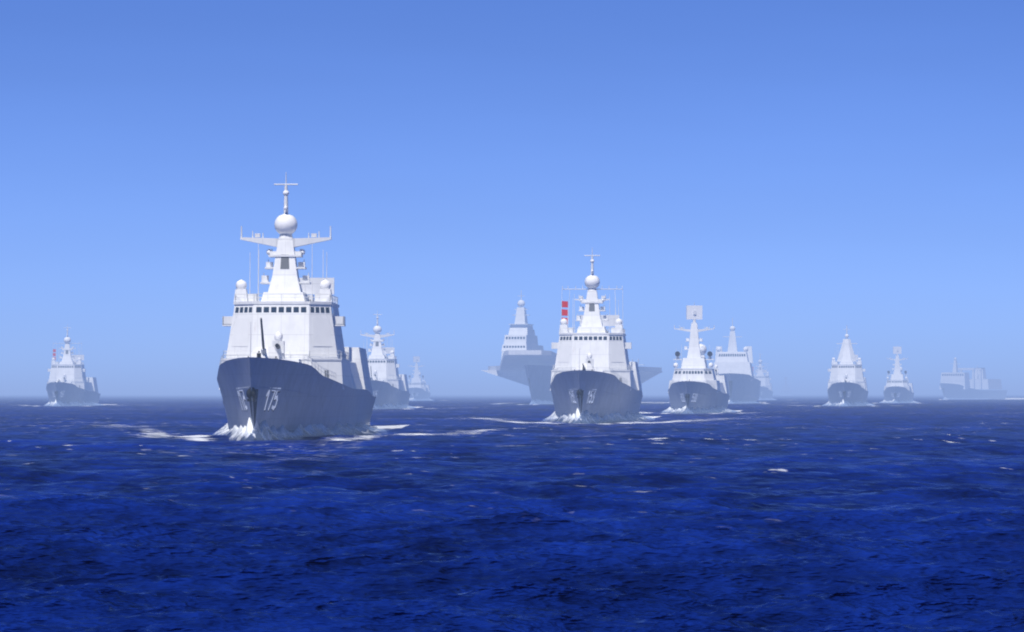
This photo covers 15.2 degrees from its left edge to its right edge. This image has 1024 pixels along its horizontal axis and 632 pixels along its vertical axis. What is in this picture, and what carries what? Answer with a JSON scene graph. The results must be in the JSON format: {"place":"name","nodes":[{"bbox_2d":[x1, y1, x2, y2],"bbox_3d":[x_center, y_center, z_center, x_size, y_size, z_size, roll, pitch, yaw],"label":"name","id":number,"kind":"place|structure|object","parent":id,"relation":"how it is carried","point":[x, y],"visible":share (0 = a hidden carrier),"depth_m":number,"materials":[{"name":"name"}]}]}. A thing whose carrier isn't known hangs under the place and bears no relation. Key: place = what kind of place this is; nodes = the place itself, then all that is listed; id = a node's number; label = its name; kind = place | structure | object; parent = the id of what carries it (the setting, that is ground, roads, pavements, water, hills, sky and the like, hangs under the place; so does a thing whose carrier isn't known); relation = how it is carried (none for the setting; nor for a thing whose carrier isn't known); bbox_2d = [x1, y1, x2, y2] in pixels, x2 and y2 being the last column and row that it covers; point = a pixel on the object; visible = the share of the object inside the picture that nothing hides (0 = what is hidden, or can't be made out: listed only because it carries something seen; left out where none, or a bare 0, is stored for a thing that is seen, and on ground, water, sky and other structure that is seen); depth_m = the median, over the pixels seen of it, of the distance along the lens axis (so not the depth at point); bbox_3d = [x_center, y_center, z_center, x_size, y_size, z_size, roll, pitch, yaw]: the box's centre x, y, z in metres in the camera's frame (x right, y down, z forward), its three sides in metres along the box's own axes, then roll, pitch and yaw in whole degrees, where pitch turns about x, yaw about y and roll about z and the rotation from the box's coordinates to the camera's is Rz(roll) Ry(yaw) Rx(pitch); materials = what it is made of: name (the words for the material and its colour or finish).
{"place":"outdoors","nodes":[
{"label":"outdoors","id":0,"kind":"place"},
{"bbox_2d":[0,392,1023,631],"bbox_3d":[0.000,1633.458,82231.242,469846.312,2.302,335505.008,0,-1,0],"label":"sea water","id":1,"kind":"structure","parent":0,"point":[440,512],"depth_m":175.76,"materials":[{"name":"blue liquid"}]},
{"bbox_2d":[46,324,99,405],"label":"destroyer","id":2,"kind":"object","parent":1,"relation":"in","point":[69,383],"visible":0.93,"depth_m":1655.72,"materials":[{"name":"blue paint"}]},
{"bbox_2d":[217,179,380,440],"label":"destroyer","id":3,"kind":"object","parent":1,"relation":"on","point":[291,366],"visible":0.91,"depth_m":505.48,"materials":[{"name":"blue paint"}]},
{"bbox_2d":[360,310,412,408],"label":"destroyer","id":4,"kind":"object","parent":1,"relation":"on","point":[390,387],"visible":0.59,"depth_m":1372.28,"materials":[{"name":"blue paint"}]},
{"bbox_2d":[408,355,432,400],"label":"frigate","id":5,"kind":"object","parent":1,"relation":"in","point":[419,389],"visible":0.77,"depth_m":2667.35,"materials":[{"name":"grey metal"}]},
{"bbox_2d":[481,292,661,403],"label":"carrier","id":6,"kind":"object","parent":1,"relation":"on","point":[527,360],"visible":0.51,"depth_m":1891.36,"materials":[{"name":"blue paint"}]},
{"bbox_2d":[549,250,648,423],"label":"destroyer","id":7,"kind":"object","parent":1,"relation":"on","point":[595,376],"visible":0.93,"depth_m":774.14,"materials":[{"name":"blue paint"}]},
{"bbox_2d":[665,303,734,413],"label":"frigate","id":8,"kind":"object","parent":1,"relation":"on","point":[697,385],"visible":0.89,"depth_m":1091.49,"materials":[{"name":"grey metal"}]},
{"bbox_2d":[713,318,760,403],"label":"landing ship","id":9,"kind":"object","parent":1,"relation":"on","point":[733,364],"visible":0.68,"depth_m":1997.67,"materials":[{"name":"blue paint"}]},
{"bbox_2d":[752,354,775,399],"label":"destroyer","id":10,"kind":"object","parent":1,"relation":"in","point":[766,391],"visible":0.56,"depth_m":2824.03,"materials":[{"name":"blue paint"}]},
{"bbox_2d":[780,377,792,395],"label":"frigate","id":11,"kind":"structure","parent":1,"relation":"on","point":[786,390],"depth_m":6400.12,"materials":[{"name":"grey metal"}]},
{"bbox_2d":[824,325,869,405],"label":"destroyer","id":12,"kind":"object","parent":1,"relation":"on","point":[847,384],"visible":0.92,"depth_m":1654.88,"materials":[{"name":"blue paint"}]},
{"bbox_2d":[879,347,918,402],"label":"frigate","id":13,"kind":"object","parent":1,"relation":"on","point":[898,388],"visible":0.83,"depth_m":2086.85,"materials":[{"name":"grey metal"}]},
{"bbox_2d":[940,357,1006,399],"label":"ship","id":14,"kind":"object","parent":1,"relation":"in","point":[955,384],"visible":0.84,"depth_m":3095.23,"materials":[{"name":"grey paint"}]},
{"bbox_2d":[0,0,1023,391],"label":"sky","id":15,"kind":"structure","parent":0,"point":[797,173],"materials":[{"name":"blue"}]}
]}

